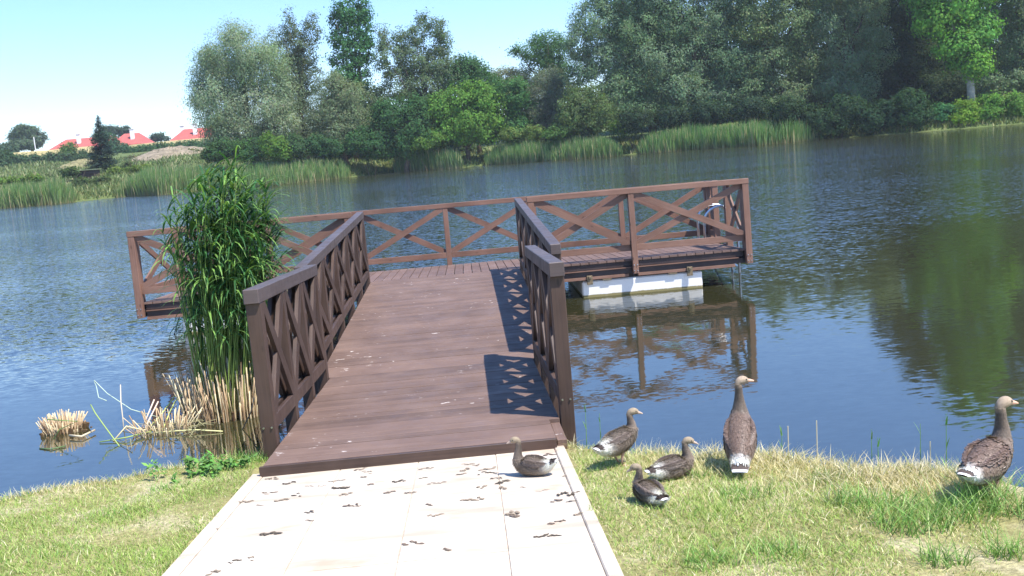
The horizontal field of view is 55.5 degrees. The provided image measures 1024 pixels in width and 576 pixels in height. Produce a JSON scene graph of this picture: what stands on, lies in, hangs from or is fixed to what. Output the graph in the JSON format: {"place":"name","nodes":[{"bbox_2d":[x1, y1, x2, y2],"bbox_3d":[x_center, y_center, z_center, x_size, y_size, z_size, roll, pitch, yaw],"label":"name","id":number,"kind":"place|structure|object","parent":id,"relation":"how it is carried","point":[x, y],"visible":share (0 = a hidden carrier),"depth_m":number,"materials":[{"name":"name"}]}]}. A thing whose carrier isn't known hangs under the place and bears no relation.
{"place":"outdoors","nodes":[
{"label":"outdoors","id":0,"kind":"place"},
{"bbox_2d":[131,145,208,160],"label":"sandy slope","id":1,"kind":"structure","parent":0,"point":[153,154],"depth_m":175.87,"materials":[{"name":"sand"}]},
{"bbox_2d":[124,146,199,159],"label":"bush","id":2,"kind":"object","parent":1,"relation":"on","point":[134,156],"visible":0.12,"depth_m":178.07,"materials":[{"name":"green plant"}]},
{"bbox_2d":[180,449,606,575],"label":"path","id":3,"kind":"structure","parent":0,"point":[363,539],"depth_m":4.85,"materials":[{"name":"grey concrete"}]},
{"bbox_2d":[506,437,558,476],"bbox_3d":[0.122,0.977,5.620,0.302,0.244,0.136,-2,9,17],"label":"gosling","id":4,"kind":"object","parent":3,"relation":"on","point":[532,465],"visible":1,"depth_m":5.60,"materials":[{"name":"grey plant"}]},
{"bbox_2d":[0,0,1012,151],"label":"sky","id":5,"kind":"structure","parent":0,"point":[64,64],"materials":[{"name":"blue"}]},
{"bbox_2d":[0,124,1023,499],"bbox_3d":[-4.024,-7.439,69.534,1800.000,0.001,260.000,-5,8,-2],"label":"water","id":6,"kind":"structure","parent":0,"point":[876,286],"depth_m":14.48,"materials":[{"name":"blue liquid"}]},
{"bbox_2d":[35,409,91,438],"bbox_3d":[-4.572,1.390,9.930,0.518,0.306,0.470,-5,8,-2],"label":"reed stub","id":7,"kind":"object","parent":6,"relation":"in","point":[51,427],"visible":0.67,"depth_m":9.85,"materials":[{"name":"plant"}]},
{"bbox_2d":[69,429,95,437],"bbox_3d":[-4.290,1.447,9.678,0.179,0.022,0.214,-3,9,13],"label":"broken reed","id":8,"kind":"object","parent":6,"relation":"on","point":[85,434],"visible":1,"depth_m":9.62,"materials":[{"name":"beige plant"}]},
{"bbox_2d":[90,404,119,445],"bbox_3d":[-3.962,1.331,9.458,0.030,0.311,0.694,-12,11,-41],"label":"broken reed","id":9,"kind":"object","parent":6,"relation":"on","point":[104,425],"visible":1,"depth_m":9.48,"materials":[{"name":"green plant"}]},
{"bbox_2d":[94,380,157,416],"bbox_3d":[-4.060,1.174,10.092,0.751,0.409,0.189,-2,9,18],"label":"broken reed","id":10,"kind":"object","parent":6,"relation":"on","point":[115,398],"visible":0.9,"depth_m":10.08,"materials":[{"name":"beige plant"}]},
{"bbox_2d":[118,404,221,446],"bbox_3d":[-3.227,1.310,9.646,1.317,0.323,0.776,-9,9,-25],"label":"reed stub","id":11,"kind":"object","parent":6,"relation":"in","point":[177,423],"visible":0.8,"depth_m":9.58,"materials":[{"name":"plant"}]},
{"bbox_2d":[149,429,222,433],"bbox_3d":[-3.169,1.395,9.462,0.763,0.032,0.035,-4,9,9],"label":"broken reed","id":12,"kind":"object","parent":6,"relation":"on","point":[188,430],"visible":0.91,"depth_m":9.46,"materials":[{"name":"beige plant"}]},
{"bbox_2d":[128,145,319,424],"bbox_3d":[-2.857,-0.015,9.893,1.764,2.802,1.580,-2,9,18],"label":"reed clump","id":13,"kind":"object","parent":6,"relation":"in","point":[225,388],"visible":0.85,"depth_m":9.72,"materials":[{"name":"green plant"}]},
{"bbox_2d":[126,178,752,333],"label":"floating platform","id":14,"kind":"structure","parent":6,"relation":"on","point":[632,263],"depth_m":15.46,"materials":[{"name":"brown wood"}]},
{"bbox_2d":[294,198,560,393],"bbox_3d":[-0.912,-0.159,12.268,2.550,1.440,5.880,-5,8,-2],"label":"gangway","id":15,"kind":"object","parent":14,"relation":"attached to","point":[436,321],"visible":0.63,"depth_m":11.58,"materials":[{"name":"brown wood"}]},
{"bbox_2d":[637,116,823,153],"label":"reeds","id":16,"kind":"object","parent":6,"relation":"in","point":[751,133],"visible":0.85,"depth_m":112.38,"materials":[{"name":"green plant"}]},
{"bbox_2d":[0,90,1023,575],"bbox_3d":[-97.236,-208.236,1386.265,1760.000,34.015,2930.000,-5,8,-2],"label":"ground","id":17,"kind":"structure","parent":0,"point":[1010,524],"depth_m":4.72,"materials":[{"name":"green plant"}]},
{"bbox_2d":[0,142,19,153],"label":"distant tree","id":18,"kind":"object","parent":17,"relation":"on","point":[3,146],"visible":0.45,"depth_m":245.74,"materials":[{"name":"green plant"}]},
{"bbox_2d":[0,149,41,166],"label":"bush","id":19,"kind":"object","parent":17,"relation":"on","point":[7,158],"visible":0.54,"depth_m":192.17,"materials":[{"name":"green plant"}]},
{"bbox_2d":[0,173,48,184],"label":"hedge","id":20,"kind":"object","parent":17,"relation":"on","point":[10,179],"visible":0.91,"depth_m":130.31,"materials":[{"name":"green plant"}]},
{"bbox_2d":[5,122,49,151],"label":"distant tree","id":21,"kind":"object","parent":17,"relation":"on","point":[20,136],"visible":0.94,"depth_m":257.98,"materials":[{"name":"green plant"}]},
{"bbox_2d":[0,177,76,207],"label":"reeds","id":22,"kind":"object","parent":17,"relation":"on","point":[34,194],"visible":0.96,"depth_m":112.81,"materials":[{"name":"green plant"}]},
{"bbox_2d":[13,146,91,155],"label":"garden wall","id":23,"kind":"structure","parent":17,"relation":"on","point":[52,151],"depth_m":232.94,"materials":[{"name":"yellow paint"}]},
{"bbox_2d":[34,148,95,163],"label":"bush","id":24,"kind":"object","parent":17,"relation":"on","point":[47,156],"visible":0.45,"depth_m":192.25,"materials":[{"name":"green plant"}]},
{"bbox_2d":[57,141,78,153],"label":"bush","id":25,"kind":"object","parent":17,"relation":"on","point":[67,148],"visible":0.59,"depth_m":220.19,"materials":[{"name":"green plant"}]},
{"bbox_2d":[57,164,85,178],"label":"bush","id":26,"kind":"object","parent":17,"relation":"on","point":[68,171],"visible":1,"depth_m":136.65,"materials":[{"name":"green plant"}]},
{"bbox_2d":[57,158,91,168],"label":"tan mound","id":27,"kind":"object","parent":17,"relation":"on","point":[77,162],"visible":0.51,"depth_m":166.31,"materials":[{"name":"sand"}]},
{"bbox_2d":[49,134,117,149],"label":"house","id":28,"kind":"structure","parent":17,"relation":"on","point":[81,142],"depth_m":259.46,"materials":[{"name":"tile"}]},
{"bbox_2d":[77,169,99,178],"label":"shed","id":29,"kind":"structure","parent":17,"relation":"on","point":[89,173],"depth_m":138.04,"materials":[{"name":"grey wood"}]},
{"bbox_2d":[71,174,111,186],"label":"hedge","id":30,"kind":"object","parent":17,"relation":"on","point":[80,181],"visible":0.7,"depth_m":127.24,"materials":[{"name":"green plant"}]},
{"bbox_2d":[84,115,120,171],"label":"spruce tree","id":31,"kind":"object","parent":17,"relation":"on","point":[97,162],"visible":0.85,"depth_m":144.87,"materials":[{"name":"green plant"}]},
{"bbox_2d":[90,131,132,152],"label":"bush","id":32,"kind":"object","parent":17,"relation":"on","point":[118,146],"visible":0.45,"depth_m":217.24,"materials":[{"name":"green plant"}]},
{"bbox_2d":[101,124,131,136],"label":"distant tree","id":33,"kind":"object","parent":17,"relation":"on","point":[120,131],"visible":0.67,"depth_m":289.21,"materials":[{"name":"green plant"}]},
{"bbox_2d":[104,162,151,174],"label":"bush","id":34,"kind":"object","parent":17,"relation":"on","point":[116,169],"visible":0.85,"depth_m":140.53,"materials":[{"name":"green plant"}]},
{"bbox_2d":[122,158,137,167],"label":"bush","id":35,"kind":"object","parent":17,"relation":"on","point":[127,162],"visible":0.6,"depth_m":145.72,"materials":[{"name":"green plant"}]},
{"bbox_2d":[118,129,153,144],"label":"house","id":36,"kind":"structure","parent":17,"relation":"on","point":[132,138],"depth_m":256.78,"materials":[{"name":"tile"}]},
{"bbox_2d":[149,131,171,141],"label":"distant tree","id":37,"kind":"object","parent":17,"relation":"on","point":[160,137],"visible":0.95,"depth_m":280.22,"materials":[{"name":"green plant"}]},
{"bbox_2d":[122,139,210,153],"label":"bush","id":38,"kind":"object","parent":17,"relation":"on","point":[147,147],"visible":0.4,"depth_m":207.46,"materials":[{"name":"green plant"}]},
{"bbox_2d":[114,162,221,197],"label":"reeds","id":39,"kind":"object","parent":17,"relation":"on","point":[148,181],"visible":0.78,"depth_m":116.22,"materials":[{"name":"green plant"}]},
{"bbox_2d":[129,138,209,147],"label":"garden wall","id":40,"kind":"structure","parent":17,"relation":"on","point":[174,141],"depth_m":233.31,"materials":[{"name":"yellow paint"}]},
{"bbox_2d":[0,145,359,190],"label":"meadow grass","id":41,"kind":"structure","parent":17,"relation":"on","point":[22,169],"depth_m":156.57,"materials":[{"name":"green plant"}]},
{"bbox_2d":[170,123,210,140],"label":"house","id":42,"kind":"structure","parent":17,"relation":"on","point":[183,134],"depth_m":245.60,"materials":[{"name":"tile"}]},
{"bbox_2d":[142,450,257,482],"bbox_3d":[-2.072,1.184,6.460,0.616,0.163,0.463,-2,9,21],"label":"herb plant","id":43,"kind":"object","parent":17,"relation":"on","point":[205,466],"visible":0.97,"depth_m":6.47,"materials":[{"name":"green foliage"}]},
{"bbox_2d":[197,136,244,163],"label":"shrub","id":44,"kind":"object","parent":17,"relation":"on","point":[209,154],"visible":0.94,"depth_m":120.49,"materials":[{"name":"green plant"}]},
{"bbox_2d":[177,12,307,167],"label":"willow tree","id":45,"kind":"object","parent":17,"relation":"on","point":[277,115],"visible":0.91,"depth_m":126.61,"materials":[{"name":"green plant"}]},
{"bbox_2d":[228,137,259,167],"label":"shrub","id":46,"kind":"object","parent":17,"relation":"on","point":[248,150],"visible":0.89,"depth_m":121.00,"materials":[{"name":"green plant"}]},
{"bbox_2d":[255,130,296,164],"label":"shrub","id":47,"kind":"object","parent":17,"relation":"on","point":[278,150],"visible":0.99,"depth_m":120.00,"materials":[{"name":"green plant"}]},
{"bbox_2d":[244,132,308,165],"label":"shrub","id":48,"kind":"object","parent":17,"relation":"on","point":[298,145],"visible":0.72,"depth_m":121.40,"materials":[{"name":"green plant"}]},
{"bbox_2d":[216,157,350,188],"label":"reeds","id":49,"kind":"object","parent":17,"relation":"on","point":[307,171],"visible":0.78,"depth_m":118.68,"materials":[{"name":"green plant"}]},
{"bbox_2d":[256,23,312,163],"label":"willow tree","id":50,"kind":"object","parent":17,"relation":"on","point":[271,37],"visible":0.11,"depth_m":135.46,"materials":[{"name":"green plant"}]},
{"bbox_2d":[274,3,325,161],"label":"poplar tree","id":51,"kind":"object","parent":17,"relation":"on","point":[298,51],"visible":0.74,"depth_m":133.04,"materials":[{"name":"green plant"}]},
{"bbox_2d":[302,132,346,162],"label":"shrub","id":52,"kind":"object","parent":17,"relation":"on","point":[324,145],"visible":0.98,"depth_m":122.99,"materials":[{"name":"green plant"}]},
{"bbox_2d":[303,67,385,164],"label":"willow tree","id":53,"kind":"object","parent":17,"relation":"on","point":[346,95],"visible":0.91,"depth_m":125.89,"materials":[{"name":"green plant"}]},
{"bbox_2d":[321,0,379,161],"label":"poplar tree","id":54,"kind":"object","parent":17,"relation":"on","point":[344,17],"visible":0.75,"depth_m":134.78,"materials":[{"name":"green plant"}]},
{"bbox_2d":[313,79,398,160],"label":"dark tree","id":55,"kind":"object","parent":17,"relation":"on","point":[350,155],"visible":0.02,"depth_m":140.49,"materials":[{"name":"green plant"}]},
{"bbox_2d":[340,129,387,174],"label":"shrub","id":56,"kind":"object","parent":17,"relation":"on","point":[353,143],"visible":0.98,"depth_m":123.59,"materials":[{"name":"green plant"}]},
{"bbox_2d":[162,446,623,575],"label":"kerb","id":57,"kind":"structure","parent":17,"relation":"on","point":[193,549],"depth_m":4.89,"materials":[{"name":"grey concrete"}]},
{"bbox_2d":[350,90,443,171],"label":"bushy tree","id":58,"kind":"object","parent":17,"relation":"on","point":[409,115],"visible":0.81,"depth_m":124.47,"materials":[{"name":"green plant"}]},
{"bbox_2d":[242,245,576,477],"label":"jetty","id":59,"kind":"object","parent":17,"relation":"on","point":[407,416],"visible":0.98,"depth_m":7.22,"materials":[{"name":"brown wood"}]},
{"bbox_2d":[366,7,468,125],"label":"birch tree","id":60,"kind":"object","parent":17,"relation":"on","point":[410,79],"visible":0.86,"depth_m":134.43,"materials":[{"name":"green plant"}]},
{"bbox_2d":[393,146,462,172],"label":"reeds","id":61,"kind":"object","parent":17,"relation":"on","point":[447,157],"visible":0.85,"depth_m":126.09,"materials":[{"name":"plant"}]},
{"bbox_2d":[410,127,447,169],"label":"shrub","id":62,"kind":"object","parent":17,"relation":"on","point":[437,139],"visible":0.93,"depth_m":124.41,"materials":[{"name":"green plant"}]},
{"bbox_2d":[401,87,483,151],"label":"dark tree","id":63,"kind":"object","parent":17,"relation":"on","point":[461,147],"visible":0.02,"depth_m":141.63,"materials":[{"name":"green plant"}]},
{"bbox_2d":[424,78,509,161],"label":"bushy tree","id":64,"kind":"object","parent":17,"relation":"on","point":[454,117],"visible":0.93,"depth_m":125.50,"materials":[{"name":"green plant"}]},
{"bbox_2d":[440,50,509,154],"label":"bushy tree","id":65,"kind":"object","parent":17,"relation":"on","point":[471,69],"visible":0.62,"depth_m":133.90,"materials":[{"name":"green plant"}]},
{"bbox_2d":[487,63,535,99],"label":"willow tree","id":66,"kind":"object","parent":17,"relation":"on","point":[507,72],"visible":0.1,"depth_m":146.03,"materials":[{"name":"green plant"}]},
{"bbox_2d":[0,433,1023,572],"bbox_3d":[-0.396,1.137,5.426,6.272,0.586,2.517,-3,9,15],"label":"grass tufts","id":67,"kind":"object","parent":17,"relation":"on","point":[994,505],"visible":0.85,"depth_m":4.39,"materials":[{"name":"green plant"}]},
{"bbox_2d":[490,74,546,145],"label":"bushy tree","id":68,"kind":"object","parent":17,"relation":"on","point":[517,99],"visible":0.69,"depth_m":127.54,"materials":[{"name":"green plant"}]},
{"bbox_2d":[15,107,1023,200],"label":"bank grass","id":69,"kind":"structure","parent":17,"relation":"on","point":[361,169],"depth_m":120.13,"materials":[{"name":"green plant"}]},
{"bbox_2d":[498,123,544,146],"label":"shrub","id":70,"kind":"object","parent":17,"relation":"on","point":[531,133],"visible":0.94,"depth_m":124.89,"materials":[{"name":"green plant"}]},
{"bbox_2d":[499,26,573,75],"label":"locust tree","id":71,"kind":"object","parent":17,"relation":"on","point":[546,57],"visible":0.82,"depth_m":144.29,"materials":[{"name":"green plant"}]},
{"bbox_2d":[524,65,570,143],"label":"willow tree","id":72,"kind":"object","parent":17,"relation":"on","point":[547,101],"visible":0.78,"depth_m":128.18,"materials":[{"name":"green plant"}]},
{"bbox_2d":[500,63,603,145],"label":"dark tree","id":73,"kind":"object","parent":17,"relation":"on","point":[560,70],"visible":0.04,"depth_m":135.63,"materials":[{"name":"green plant"}]},
{"bbox_2d":[483,133,623,164],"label":"reeds","id":74,"kind":"object","parent":17,"relation":"on","point":[578,147],"visible":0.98,"depth_m":120.13,"materials":[{"name":"green plant"}]},
{"bbox_2d":[548,78,618,139],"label":"bushy tree","id":75,"kind":"object","parent":17,"relation":"on","point":[585,102],"visible":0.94,"depth_m":119.84,"materials":[{"name":"green plant"}]},
{"bbox_2d":[540,120,631,142],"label":"shrub","id":76,"kind":"object","parent":17,"relation":"on","point":[560,134],"visible":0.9,"depth_m":119.29,"materials":[{"name":"green plant"}]},
{"bbox_2d":[593,408,642,465],"bbox_3d":[0.620,0.882,5.689,0.346,0.325,0.161,-10,10,-32],"label":"gosling","id":77,"kind":"object","parent":17,"relation":"on","point":[616,442],"visible":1,"depth_m":5.65,"materials":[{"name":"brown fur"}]},
{"bbox_2d":[558,0,694,135],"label":"willow tree","id":78,"kind":"object","parent":17,"relation":"on","point":[615,33],"visible":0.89,"depth_m":123.08,"materials":[{"name":"green plant"}]},
{"bbox_2d":[615,102,656,149],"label":"shrub","id":79,"kind":"object","parent":17,"relation":"on","point":[635,120],"visible":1,"depth_m":117.27,"materials":[{"name":"green plant"}]},
{"bbox_2d":[626,463,670,506],"bbox_3d":[0.689,0.995,4.860,0.142,0.196,0.283,-9,9,-24],"label":"gosling","id":80,"kind":"object","parent":17,"relation":"on","point":[651,492],"visible":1,"depth_m":4.84,"materials":[{"name":"brown fur"}]},
{"bbox_2d":[602,0,700,113],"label":"dark tree","id":81,"kind":"object","parent":17,"relation":"on","point":[655,51],"visible":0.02,"depth_m":136.22,"materials":[{"name":"green plant"}]},
{"bbox_2d":[644,437,697,480],"bbox_3d":[0.873,0.945,5.329,0.326,0.231,0.150,-8,9,-20],"label":"gosling","id":82,"kind":"object","parent":17,"relation":"on","point":[671,466],"visible":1,"depth_m":5.30,"materials":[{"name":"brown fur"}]},
{"bbox_2d":[651,103,693,130],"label":"shrub","id":83,"kind":"object","parent":17,"relation":"on","point":[664,119],"visible":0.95,"depth_m":118.05,"materials":[{"name":"green plant"}]},
{"bbox_2d":[650,0,758,129],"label":"willow tree","id":84,"kind":"object","parent":17,"relation":"on","point":[713,52],"visible":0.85,"depth_m":122.63,"materials":[{"name":"green plant"}]},
{"bbox_2d":[688,99,730,130],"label":"shrub","id":85,"kind":"object","parent":17,"relation":"on","point":[704,116],"visible":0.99,"depth_m":116.10,"materials":[{"name":"green plant"}]},
{"bbox_2d":[686,1,778,120],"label":"dark tree","id":86,"kind":"object","parent":17,"relation":"on","point":[732,38],"visible":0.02,"depth_m":139.31,"materials":[{"name":"green plant"}]},
{"bbox_2d":[722,376,756,472],"bbox_3d":[1.245,0.764,5.332,0.191,0.501,0.385,-2,9,15],"label":"goose","id":87,"kind":"object","parent":17,"relation":"on","point":[739,440],"visible":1,"depth_m":5.31,"materials":[{"name":"brown feathers"}]},
{"bbox_2d":[727,93,773,125],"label":"shrub","id":88,"kind":"object","parent":17,"relation":"on","point":[747,109],"visible":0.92,"depth_m":114.84,"materials":[{"name":"green plant"}]},
{"bbox_2d":[720,0,838,123],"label":"willow tree","id":89,"kind":"object","parent":17,"relation":"on","point":[790,62],"visible":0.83,"depth_m":121.33,"materials":[{"name":"green plant"}]},
{"bbox_2d":[765,95,832,132],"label":"shrub","id":90,"kind":"object","parent":17,"relation":"on","point":[789,109],"visible":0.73,"depth_m":111.22,"materials":[{"name":"green plant"}]},
{"bbox_2d":[775,2,869,111],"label":"dark tree","id":91,"kind":"object","parent":17,"relation":"on","point":[818,103],"visible":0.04,"depth_m":139.27,"materials":[{"name":"green plant"}]},
{"bbox_2d":[810,92,871,138],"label":"shrub","id":92,"kind":"object","parent":17,"relation":"on","point":[849,105],"visible":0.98,"depth_m":110.07,"materials":[{"name":"green plant"}]},
{"bbox_2d":[801,0,900,107],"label":"willow tree","id":93,"kind":"object","parent":17,"relation":"on","point":[846,77],"visible":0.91,"depth_m":120.24,"materials":[{"name":"green plant"}]},
{"bbox_2d":[841,96,904,134],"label":"shrub","id":94,"kind":"object","parent":17,"relation":"on","point":[879,117],"visible":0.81,"depth_m":109.33,"materials":[{"name":"green plant"}]},
{"bbox_2d":[834,0,919,85],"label":"dark tree","id":95,"kind":"object","parent":17,"relation":"on","point":[875,38],"visible":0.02,"depth_m":136.91,"materials":[{"name":"green plant"}]},
{"bbox_2d":[889,86,937,129],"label":"shrub","id":96,"kind":"object","parent":17,"relation":"on","point":[915,114],"visible":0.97,"depth_m":108.23,"materials":[{"name":"green plant"}]},
{"bbox_2d":[858,0,1007,108],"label":"dark tree","id":97,"kind":"object","parent":17,"relation":"on","point":[910,68],"visible":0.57,"depth_m":130.06,"materials":[{"name":"green plant"}]},
{"bbox_2d":[923,101,959,123],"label":"shrub","id":98,"kind":"object","parent":17,"relation":"on","point":[944,112],"visible":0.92,"depth_m":108.70,"materials":[{"name":"green plant"}]},
{"bbox_2d":[941,416,949,467],"bbox_3d":[2.292,0.962,5.126,0.040,0.622,0.080,-3,9,11],"label":"shore plant","id":99,"kind":"object","parent":17,"relation":"on","point":[946,441],"visible":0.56,"depth_m":5.10,"materials":[{"name":"green plant"}]},
{"bbox_2d":[899,0,1007,100],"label":"maple tree","id":100,"kind":"object","parent":17,"relation":"on","point":[965,21],"visible":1,"depth_m":110.45,"materials":[{"name":"green plant"}]},
{"bbox_2d":[909,0,1005,102],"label":"dark tree","id":101,"kind":"object","parent":17,"relation":"on","point":[945,61],"visible":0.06,"depth_m":135.40,"materials":[{"name":"green plant"}]},
{"bbox_2d":[948,96,984,126],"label":"shrub","id":102,"kind":"object","parent":17,"relation":"on","point":[968,111],"visible":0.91,"depth_m":107.69,"materials":[{"name":"green plant"}]},
{"bbox_2d":[956,396,1018,499],"bbox_3d":[2.179,0.747,4.455,0.450,0.455,0.183,-11,10,-36],"label":"goose","id":103,"kind":"object","parent":17,"relation":"on","point":[987,458],"visible":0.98,"depth_m":4.41,"materials":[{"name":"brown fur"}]},
{"bbox_2d":[972,90,1010,121],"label":"shrub","id":104,"kind":"object","parent":17,"relation":"on","point":[991,108],"visible":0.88,"depth_m":107.62,"materials":[{"name":"green plant"}]},
{"bbox_2d":[974,0,1023,101],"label":"willow tree","id":105,"kind":"object","parent":17,"relation":"on","point":[1004,81],"visible":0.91,"depth_m":116.29,"materials":[{"name":"green plant"}]},
{"bbox_2d":[981,0,1017,91],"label":"dark tree","id":106,"kind":"object","parent":17,"relation":"on","point":[999,3],"visible":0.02,"depth_m":142.44,"materials":[{"name":"green plant"}]},
{"bbox_2d":[1000,89,1023,118],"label":"shrub","id":107,"kind":"object","parent":17,"relation":"on","point":[1015,106],"visible":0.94,"depth_m":107.44,"materials":[{"name":"green plant"}]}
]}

